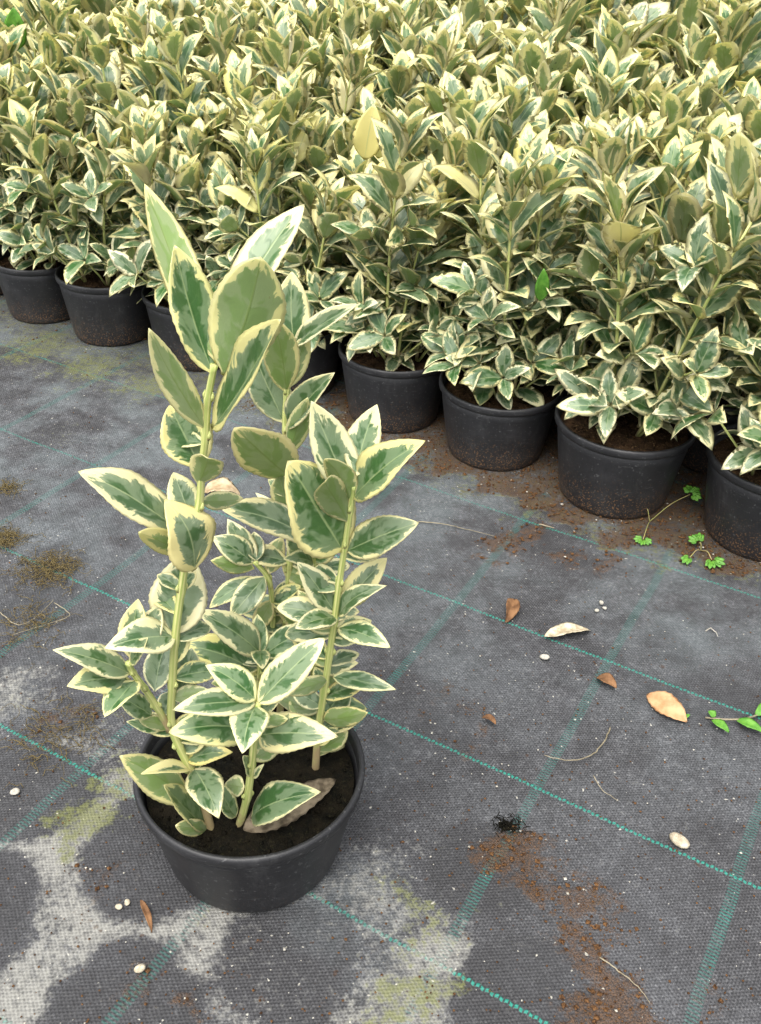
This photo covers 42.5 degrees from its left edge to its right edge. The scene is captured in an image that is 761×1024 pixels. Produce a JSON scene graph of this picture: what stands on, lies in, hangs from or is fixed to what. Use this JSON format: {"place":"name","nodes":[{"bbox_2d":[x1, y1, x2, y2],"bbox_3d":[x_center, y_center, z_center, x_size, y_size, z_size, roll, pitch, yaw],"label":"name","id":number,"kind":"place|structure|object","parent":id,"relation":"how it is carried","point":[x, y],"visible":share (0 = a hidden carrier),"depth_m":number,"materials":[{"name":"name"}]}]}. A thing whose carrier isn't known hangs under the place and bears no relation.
{"place":"outdoors","nodes":[
{"label":"outdoors","id":0,"kind":"place"},
{"bbox_2d":[0,687,124,789],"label":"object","id":1,"kind":"object","parent":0,"point":[59,729],"visible":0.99,"depth_m":1.00,"materials":[{"name":"brown plant"}]},
{"bbox_2d":[0,294,760,1023],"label":"ground","id":2,"kind":"structure","parent":0,"point":[52,396],"depth_m":0.98,"materials":[{"name":"fabric"}]},
{"bbox_2d":[0,21,26,294],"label":"potted shrub","id":3,"kind":"object","parent":2,"relation":"on","point":[10,40],"visible":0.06,"depth_m":1.72,"materials":[{"name":"green plant"}]},
{"bbox_2d":[10,788,19,794],"bbox_3d":[-0.350,0.268,0.937,0.010,0.006,0.007,2,34,0],"label":"pebble","id":4,"kind":"object","parent":2,"relation":"on","point":[14,791],"visible":1,"depth_m":0.94,"materials":[{"name":"white stone"}]},
{"bbox_2d":[0,476,30,498],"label":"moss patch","id":5,"kind":"object","parent":2,"relation":"on","point":[12,485],"visible":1,"depth_m":1.37,"materials":[{"name":"brown plant"}]},
{"bbox_2d":[0,8,35,69],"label":"potted shrub","id":6,"kind":"object","parent":2,"relation":"on","point":[16,60],"visible":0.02,"depth_m":1.89,"materials":[{"name":"green plant"}]},
{"bbox_2d":[0,517,45,553],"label":"moss patch","id":7,"kind":"object","parent":2,"relation":"on","point":[8,539],"visible":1,"depth_m":1.27,"materials":[{"name":"brown plant"}]},
{"bbox_2d":[0,599,53,624],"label":"dry root","id":8,"kind":"object","parent":2,"relation":"on","point":[27,622],"visible":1,"depth_m":1.15,"materials":[{"name":"beige plant"}]},
{"bbox_2d":[0,0,78,75],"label":"potted shrub","id":9,"kind":"object","parent":2,"relation":"on","point":[30,15],"visible":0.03,"depth_m":1.99,"materials":[{"name":"green plant"}]},
{"bbox_2d":[0,584,82,668],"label":"root mat","id":10,"kind":"object","parent":2,"relation":"on","point":[33,622],"visible":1,"depth_m":1.14,"materials":[{"name":"brown plant"}]},
{"bbox_2d":[13,602,69,634],"bbox_3d":[-0.389,0.129,1.139,0.035,0.004,0.069,17,36,20],"label":"dry root","id":11,"kind":"object","parent":2,"relation":"on","point":[54,621],"visible":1,"depth_m":1.14,"materials":[{"name":"beige plant"}]},
{"bbox_2d":[0,543,91,600],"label":"moss patch","id":12,"kind":"object","parent":2,"relation":"on","point":[53,560],"visible":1,"depth_m":1.22,"materials":[{"name":"brown plant"}]},
{"bbox_2d":[0,54,95,323],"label":"potted shrub","id":13,"kind":"object","parent":2,"relation":"on","point":[32,295],"visible":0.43,"depth_m":1.73,"materials":[{"name":"green plant"}]},
{"bbox_2d":[14,0,95,49],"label":"potted shrub","id":14,"kind":"object","parent":2,"relation":"on","point":[73,10],"visible":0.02,"depth_m":2.23,"materials":[{"name":"green plant"}]},
{"bbox_2d":[20,12,118,155],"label":"potted shrub","id":15,"kind":"object","parent":2,"relation":"on","point":[46,45],"visible":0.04,"depth_m":1.87,"materials":[{"name":"green plant"}]},
{"bbox_2d":[39,0,120,19],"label":"potted shrub","id":16,"kind":"object","parent":2,"relation":"on","point":[113,6],"depth_m":2.44,"materials":[{"name":"green plant"}]},
{"bbox_2d":[0,85,168,345],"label":"potted shrub","id":17,"kind":"object","parent":2,"relation":"on","point":[88,173],"visible":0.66,"depth_m":1.67,"materials":[{"name":"green plant"}]},
{"bbox_2d":[27,0,150,99],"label":"potted shrub","id":18,"kind":"object","parent":2,"relation":"on","point":[54,14],"visible":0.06,"depth_m":1.98,"materials":[{"name":"green plant"}]},
{"bbox_2d":[66,7,126,88],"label":"potted shrub","id":19,"kind":"object","parent":2,"relation":"on","point":[114,42],"visible":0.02,"depth_m":2.17,"materials":[{"name":"green plant"}]},
{"bbox_2d":[115,904,122,909],"bbox_3d":[-0.225,0.339,0.840,0.007,0.005,0.005,2,34,0],"label":"pebble","id":20,"kind":"object","parent":2,"relation":"on","point":[118,906],"visible":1,"depth_m":0.84,"materials":[{"name":"stone"}]},
{"bbox_2d":[124,899,129,905],"bbox_3d":[-0.218,0.336,0.844,0.005,0.005,0.006,2,34,0],"label":"pebble","id":21,"kind":"object","parent":2,"relation":"on","point":[126,902],"visible":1,"depth_m":0.84,"materials":[{"name":"stone"}]},
{"bbox_2d":[56,19,208,221],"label":"potted shrub","id":22,"kind":"object","parent":2,"relation":"on","point":[102,87],"visible":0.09,"depth_m":1.73,"materials":[{"name":"green plant"}]},
{"bbox_2d":[134,963,145,972],"bbox_3d":[-0.195,0.370,0.794,0.009,0.007,0.008,2,34,0],"label":"pebble","id":23,"kind":"object","parent":2,"relation":"on","point":[139,968],"visible":1,"depth_m":0.79,"materials":[{"name":"stone"}]},
{"bbox_2d":[140,900,152,932],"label":"fallen leaf","id":24,"kind":"object","parent":2,"relation":"on","point":[145,910],"visible":1,"depth_m":0.83,"materials":[{"name":"orange plant"}]},
{"bbox_2d":[81,0,212,44],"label":"potted shrub","id":25,"kind":"object","parent":2,"relation":"on","point":[192,7],"visible":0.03,"depth_m":2.28,"materials":[{"name":"green plant"}]},
{"bbox_2d":[114,0,203,100],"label":"potted shrub","id":26,"kind":"object","parent":2,"relation":"on","point":[136,23],"visible":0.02,"depth_m":1.95,"materials":[{"name":"green plant"}]},
{"bbox_2d":[109,0,250,85],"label":"potted shrub","id":27,"kind":"object","parent":2,"relation":"on","point":[192,24],"visible":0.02,"depth_m":2.10,"materials":[{"name":"green plant"}]},
{"bbox_2d":[103,99,283,370],"bbox_3d":[-0.306,-0.451,1.633,0.298,0.421,0.268,5,34,3],"label":"potted shrub","id":28,"kind":"object","parent":2,"relation":"on","point":[183,192],"visible":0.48,"depth_m":1.58,"materials":[{"name":"green plant"}]},
{"bbox_2d":[201,0,216,42],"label":"potted shrub","id":29,"kind":"object","parent":2,"relation":"on","point":[207,3],"depth_m":2.52,"materials":[{"name":"green plant"}]},
{"bbox_2d":[159,0,263,66],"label":"potted shrub","id":30,"kind":"object","parent":2,"relation":"on","point":[172,9],"visible":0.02,"depth_m":2.23,"materials":[{"name":"green plant"}]},
{"bbox_2d":[144,7,278,221],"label":"potted shrub","id":31,"kind":"object","parent":2,"relation":"on","point":[175,48],"visible":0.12,"depth_m":1.68,"materials":[{"name":"green plant"}]},
{"bbox_2d":[205,476,239,495],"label":"fallen leaf","id":32,"kind":"object","parent":2,"relation":"on","point":[223,483],"visible":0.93,"depth_m":1.39,"materials":[{"name":"beige plant"}]},
{"bbox_2d":[188,48,258,78],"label":"potted shrub","id":33,"kind":"object","parent":2,"relation":"on","point":[198,74],"depth_m":2.01,"materials":[{"name":"green plant"}]},
{"bbox_2d":[53,184,424,912],"bbox_3d":[-0.095,0.059,0.731,0.224,0.598,0.260,15,36,17],"label":"potted shrub","id":34,"kind":"object","parent":2,"relation":"on","point":[263,730],"visible":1,"depth_m":0.72,"materials":[{"name":"green plant"}]},
{"bbox_2d":[243,778,335,832],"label":"fallen leaf","id":35,"kind":"object","parent":34,"relation":"on","point":[324,786],"visible":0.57,"depth_m":0.82,"materials":[{"name":"plant"}]},
{"bbox_2d":[203,0,286,14],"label":"potted shrub","id":36,"kind":"object","parent":2,"relation":"on","point":[217,2],"depth_m":2.55,"materials":[{"name":"green plant"}]},
{"bbox_2d":[231,9,265,62],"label":"potted shrub","id":37,"kind":"object","parent":2,"relation":"on","point":[236,42],"visible":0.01,"depth_m":2.15,"materials":[{"name":"green plant"}]},
{"bbox_2d":[187,0,312,164],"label":"potted shrub","id":38,"kind":"object","parent":2,"relation":"on","point":[221,30],"visible":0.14,"depth_m":1.84,"materials":[{"name":"green plant"}]},
{"bbox_2d":[203,92,359,394],"bbox_3d":[-0.148,-0.413,1.554,0.264,0.457,0.301,-3,34,-9],"label":"potted shrub","id":39,"kind":"object","parent":2,"relation":"on","point":[268,173],"visible":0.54,"depth_m":1.49,"materials":[{"name":"green plant"}]},
{"bbox_2d":[252,0,320,50],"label":"potted shrub","id":40,"kind":"object","parent":2,"relation":"on","point":[275,7],"visible":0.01,"depth_m":2.26,"materials":[{"name":"green plant"}]},
{"bbox_2d":[237,13,358,292],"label":"potted shrub","id":41,"kind":"object","parent":2,"relation":"on","point":[317,134],"visible":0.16,"depth_m":1.59,"materials":[{"name":"green plant"}]},
{"bbox_2d":[250,12,389,157],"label":"potted shrub","id":42,"kind":"object","parent":2,"relation":"on","point":[351,63],"visible":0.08,"depth_m":1.75,"materials":[{"name":"green plant"}]},
{"bbox_2d":[274,0,389,93],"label":"potted shrub","id":43,"kind":"object","parent":2,"relation":"on","point":[374,14],"visible":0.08,"depth_m":2.08,"materials":[{"name":"green plant"}]},
{"bbox_2d":[292,5,373,114],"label":"potted shrub","id":44,"kind":"object","parent":2,"relation":"on","point":[349,22],"visible":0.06,"depth_m":1.93,"materials":[{"name":"green plant"}]},
{"bbox_2d":[306,0,386,107],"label":"potted shrub","id":45,"kind":"object","parent":2,"relation":"on","point":[323,5],"visible":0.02,"depth_m":2.37,"materials":[{"name":"green plant"}]},
{"bbox_2d":[319,2,387,55],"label":"potted shrub","id":46,"kind":"object","parent":2,"relation":"on","point":[327,17],"visible":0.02,"depth_m":2.30,"materials":[{"name":"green plant"}]},
{"bbox_2d":[0,297,760,1023],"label":"soil crumbs","id":47,"kind":"object","parent":2,"relation":"on","point":[596,947],"visible":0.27,"depth_m":0.98,"materials":[{"name":"brown soil"}]},
{"bbox_2d":[5,395,760,1023],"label":"perlite grains","id":48,"kind":"object","parent":2,"relation":"on","point":[377,759],"visible":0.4,"depth_m":0.91},
{"bbox_2d":[351,81,438,160],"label":"potted shrub","id":49,"kind":"object","parent":2,"relation":"on","point":[370,87],"visible":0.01,"depth_m":1.76,"materials":[{"name":"green plant"}]},
{"bbox_2d":[323,77,470,323],"bbox_3d":[0.036,-0.472,1.644,0.312,0.467,0.274,-1,34,-6],"label":"potted shrub","id":50,"kind":"object","parent":2,"relation":"on","point":[365,150],"visible":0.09,"depth_m":1.56,"materials":[{"name":"green plant"}]},
{"bbox_2d":[319,104,476,432],"bbox_3d":[0.034,-0.369,1.465,0.274,0.497,0.256,14,36,17],"label":"potted shrub","id":51,"kind":"object","parent":2,"relation":"on","point":[384,354],"visible":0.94,"depth_m":1.43,"materials":[{"name":"green plant"}]},
{"bbox_2d":[329,21,473,115],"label":"potted shrub","id":52,"kind":"object","parent":2,"relation":"on","point":[405,75],"visible":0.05,"depth_m":1.85,"materials":[{"name":"green plant"}]},
{"bbox_2d":[383,0,440,106],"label":"potted shrub","id":53,"kind":"object","parent":2,"relation":"on","point":[428,8],"visible":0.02,"depth_m":2.32,"materials":[{"name":"green plant"}]},
{"bbox_2d":[385,0,457,24],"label":"potted shrub","id":54,"kind":"object","parent":2,"relation":"on","point":[438,15],"visible":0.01,"depth_m":2.52,"materials":[{"name":"green plant"}]},
{"bbox_2d":[354,0,489,108],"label":"potted shrub","id":55,"kind":"object","parent":2,"relation":"on","point":[469,9],"visible":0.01,"depth_m":2.20,"materials":[{"name":"green plant"}]},
{"bbox_2d":[371,0,503,105],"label":"potted shrub","id":56,"kind":"object","parent":2,"relation":"on","point":[407,11],"visible":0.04,"depth_m":2.02,"materials":[{"name":"green plant"}]},
{"bbox_2d":[418,521,491,535],"bbox_3d":[0.103,0.021,1.329,0.107,0.004,0.006,12,35,14],"label":"dry root","id":57,"kind":"object","parent":2,"relation":"on","point":[450,525],"visible":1,"depth_m":1.33,"materials":[{"name":"beige plant"}]},
{"bbox_2d":[440,0,530,26],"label":"potted shrub","id":58,"kind":"object","parent":2,"relation":"on","point":[448,2],"visible":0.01,"depth_m":2.67,"materials":[{"name":"green plant"}]},
{"bbox_2d":[482,714,495,723],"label":"fallen leaf","id":59,"kind":"object","parent":2,"relation":"on","point":[490,717],"visible":1,"depth_m":1.03,"materials":[{"name":"brown plant"}]},
{"bbox_2d":[414,11,563,227],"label":"potted shrub","id":60,"kind":"object","parent":2,"relation":"on","point":[522,60],"visible":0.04,"depth_m":1.73,"materials":[{"name":"green plant"}]},
{"bbox_2d":[438,0,545,43],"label":"potted shrub","id":61,"kind":"object","parent":2,"relation":"on","point":[499,13],"visible":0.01,"depth_m":2.34,"materials":[{"name":"green plant"}]},
{"bbox_2d":[430,70,574,341],"bbox_3d":[0.189,-0.415,1.549,0.265,0.490,0.284,25,40,29],"label":"potted shrub","id":62,"kind":"object","parent":2,"relation":"on","point":[456,96],"visible":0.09,"depth_m":1.46,"materials":[{"name":"green plant"}]},
{"bbox_2d":[417,95,592,470],"bbox_3d":[0.168,-0.312,1.389,0.291,0.497,0.266,24,40,29],"label":"potted shrub","id":63,"kind":"object","parent":2,"relation":"on","point":[500,402],"visible":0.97,"depth_m":1.35,"materials":[{"name":"green plant"}]},
{"bbox_2d":[482,0,527,27],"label":"potted shrub","id":64,"kind":"object","parent":2,"relation":"on","point":[494,6],"visible":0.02,"depth_m":2.44,"materials":[{"name":"green plant"}]},
{"bbox_2d":[453,60,568,298],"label":"potted shrub","id":65,"kind":"object","parent":2,"relation":"on","point":[522,105],"visible":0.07,"depth_m":1.59,"materials":[{"name":"green plant"}]},
{"bbox_2d":[454,20,567,94],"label":"potted shrub","id":66,"kind":"object","parent":2,"relation":"on","point":[482,63],"visible":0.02,"depth_m":1.92,"materials":[{"name":"green plant"}]},
{"bbox_2d":[491,810,531,836],"bbox_3d":[0.123,0.293,0.928,0.036,0.005,0.031,-4,34,-9],"label":"frayed hole","id":67,"kind":"object","parent":2,"relation":"on","point":[504,825],"visible":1,"depth_m":0.93,"materials":[{"name":"black fabric"}]},
{"bbox_2d":[439,11,583,81],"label":"potted shrub","id":68,"kind":"object","parent":2,"relation":"on","point":[538,29],"depth_m":2.07,"materials":[{"name":"green plant"}]},
{"bbox_2d":[505,598,519,622],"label":"fallen leaf","id":69,"kind":"object","parent":2,"relation":"on","point":[512,607],"visible":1,"depth_m":1.18,"materials":[{"name":"brown plant"}]},
{"bbox_2d":[540,654,549,659],"bbox_3d":[0.188,0.166,1.121,0.012,0.007,0.008,2,34,0],"label":"pebble","id":70,"kind":"object","parent":2,"relation":"on","point":[544,656],"visible":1,"depth_m":1.12,"materials":[{"name":"white stone"}]},
{"bbox_2d":[494,0,600,50],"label":"potted shrub","id":71,"kind":"object","parent":2,"relation":"on","point":[516,11],"visible":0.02,"depth_m":2.36,"materials":[{"name":"green plant"}]},
{"bbox_2d":[544,622,590,636],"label":"fallen leaf","id":72,"kind":"object","parent":2,"relation":"on","point":[562,629],"visible":1,"depth_m":1.16,"materials":[{"name":"beige plant"}]},
{"bbox_2d":[500,4,654,158],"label":"potted shrub","id":73,"kind":"object","parent":2,"relation":"on","point":[612,47],"visible":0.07,"depth_m":1.81,"materials":[{"name":"green plant"}]},
{"bbox_2d":[544,727,610,760],"bbox_3d":[0.210,0.243,1.008,0.088,0.005,0.022,-16,38,-25],"label":"dry root","id":74,"kind":"object","parent":2,"relation":"on","point":[586,756],"visible":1,"depth_m":1.00,"materials":[{"name":"beige plant"}]},
{"bbox_2d":[523,0,674,119],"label":"potted shrub","id":75,"kind":"object","parent":2,"relation":"on","point":[556,14],"visible":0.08,"depth_m":2.02,"materials":[{"name":"green plant"}]},
{"bbox_2d":[555,70,647,148],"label":"potted shrub","id":76,"kind":"object","parent":2,"relation":"on","point":[613,92],"visible":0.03,"depth_m":1.68,"materials":[{"name":"green plant"}]},
{"bbox_2d":[593,775,618,800],"bbox_3d":[0.220,0.272,0.965,0.008,0.004,0.037,-17,38,-26],"label":"dry root","id":77,"kind":"object","parent":2,"relation":"on","point":[601,788],"visible":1,"depth_m":0.96,"materials":[{"name":"beige plant"}]},
{"bbox_2d":[596,672,616,687],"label":"fallen leaf","id":78,"kind":"object","parent":2,"relation":"on","point":[608,678],"visible":1,"depth_m":1.09,"materials":[{"name":"brown plant"}]},
{"bbox_2d":[548,106,667,331],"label":"potted shrub","id":79,"kind":"object","parent":2,"relation":"on","point":[640,130],"visible":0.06,"depth_m":1.51,"materials":[{"name":"green plant"}]},
{"bbox_2d":[586,0,654,50],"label":"potted shrub","id":80,"kind":"object","parent":2,"relation":"on","point":[610,4],"visible":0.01,"depth_m":2.48,"materials":[{"name":"green plant"}]},
{"bbox_2d":[599,957,649,1002],"bbox_3d":[0.201,0.381,0.802,0.005,0.004,0.052,-24,42,-33],"label":"dry root","id":81,"kind":"object","parent":2,"relation":"on","point":[623,974],"visible":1,"depth_m":0.80,"materials":[{"name":"beige plant"}]},
{"bbox_2d":[571,3,681,61],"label":"potted shrub","id":82,"kind":"object","parent":2,"relation":"on","point":[590,20],"visible":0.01,"depth_m":2.35,"materials":[{"name":"green plant"}]},
{"bbox_2d":[545,109,712,397],"bbox_3d":[0.370,-0.350,1.465,0.281,0.489,0.299,14,36,16],"label":"potted shrub","id":83,"kind":"object","parent":2,"relation":"on","point":[677,158],"visible":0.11,"depth_m":1.37,"materials":[{"name":"green plant"}]},
{"bbox_2d":[586,17,704,83],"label":"potted shrub","id":84,"kind":"object","parent":2,"relation":"on","point":[666,57],"visible":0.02,"depth_m":2.14,"materials":[{"name":"green plant"}]},
{"bbox_2d":[538,111,760,518],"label":"potted shrub","id":85,"kind":"object","parent":2,"relation":"on","point":[621,453],"visible":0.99,"depth_m":1.25,"materials":[{"name":"green plant"}]},
{"bbox_2d":[619,48,687,106],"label":"potted shrub","id":86,"kind":"object","parent":2,"relation":"on","point":[665,72],"visible":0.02,"depth_m":2.03,"materials":[{"name":"green plant"}]},
{"bbox_2d":[641,0,682,71],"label":"potted shrub","id":87,"kind":"object","parent":2,"relation":"on","point":[671,29],"visible":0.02,"depth_m":2.22,"materials":[{"name":"green plant"}]},
{"bbox_2d":[633,485,701,544],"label":"weed","id":88,"kind":"object","parent":2,"relation":"on","point":[696,492],"visible":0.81,"depth_m":1.37,"materials":[{"name":"green plant"}]},
{"bbox_2d":[646,691,689,721],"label":"fallen leaf","id":89,"kind":"object","parent":2,"relation":"on","point":[665,703],"visible":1,"depth_m":1.06,"materials":[{"name":"beige plant"}]},
{"bbox_2d":[612,19,739,131],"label":"potted shrub","id":90,"kind":"object","parent":2,"relation":"on","point":[697,42],"visible":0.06,"depth_m":1.81,"materials":[{"name":"green plant"}]},
{"bbox_2d":[669,832,689,848],"bbox_3d":[0.279,0.307,0.915,0.011,0.012,0.020,-24,42,-34],"label":"pebble","id":91,"kind":"object","parent":2,"relation":"on","point":[679,840],"visible":1,"depth_m":0.91,"materials":[{"name":"stone"}]},
{"bbox_2d":[628,74,734,189],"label":"potted shrub","id":92,"kind":"object","parent":2,"relation":"on","point":[657,89],"visible":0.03,"depth_m":1.63,"materials":[{"name":"green plant"}]},
{"bbox_2d":[654,0,722,55],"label":"potted shrub","id":93,"kind":"object","parent":2,"relation":"on","point":[674,5],"visible":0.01,"depth_m":2.37,"materials":[{"name":"green plant"}]},
{"bbox_2d":[636,76,760,243],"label":"potted shrub","id":94,"kind":"object","parent":2,"relation":"on","point":[744,117],"visible":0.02,"depth_m":1.46,"materials":[{"name":"green plant"}]},
{"bbox_2d":[680,532,725,568],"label":"weed","id":95,"kind":"object","parent":2,"relation":"on","point":[709,563],"visible":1,"depth_m":1.28,"materials":[{"name":"green plant"}]},
{"bbox_2d":[652,0,760,82],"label":"potted shrub","id":96,"kind":"object","parent":2,"relation":"on","point":[688,12],"visible":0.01,"depth_m":2.05,"materials":[{"name":"green plant"}]},
{"bbox_2d":[661,136,760,473],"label":"potted shrub","id":97,"kind":"object","parent":2,"relation":"on","point":[695,458],"visible":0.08,"depth_m":1.37,"materials":[{"name":"green plant"}]},
{"bbox_2d":[671,147,760,561],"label":"potted shrub","id":98,"kind":"object","parent":2,"relation":"on","point":[732,515],"visible":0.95,"depth_m":1.24,"materials":[{"name":"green plant"}]},
{"bbox_2d":[688,0,760,110],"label":"potted shrub","id":99,"kind":"object","parent":2,"relation":"on","point":[738,30],"visible":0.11,"depth_m":1.82,"materials":[{"name":"green plant"}]},
{"bbox_2d":[705,703,760,732],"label":"leafy sprig","id":100,"kind":"object","parent":2,"relation":"on","point":[749,722],"visible":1,"depth_m":1.04,"materials":[{"name":"green plant"}]},
{"bbox_2d":[732,81,747,107],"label":"potted shrub","id":101,"kind":"object","parent":2,"relation":"on","point":[741,85],"depth_m":1.70,"materials":[{"name":"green plant"}]}
]}

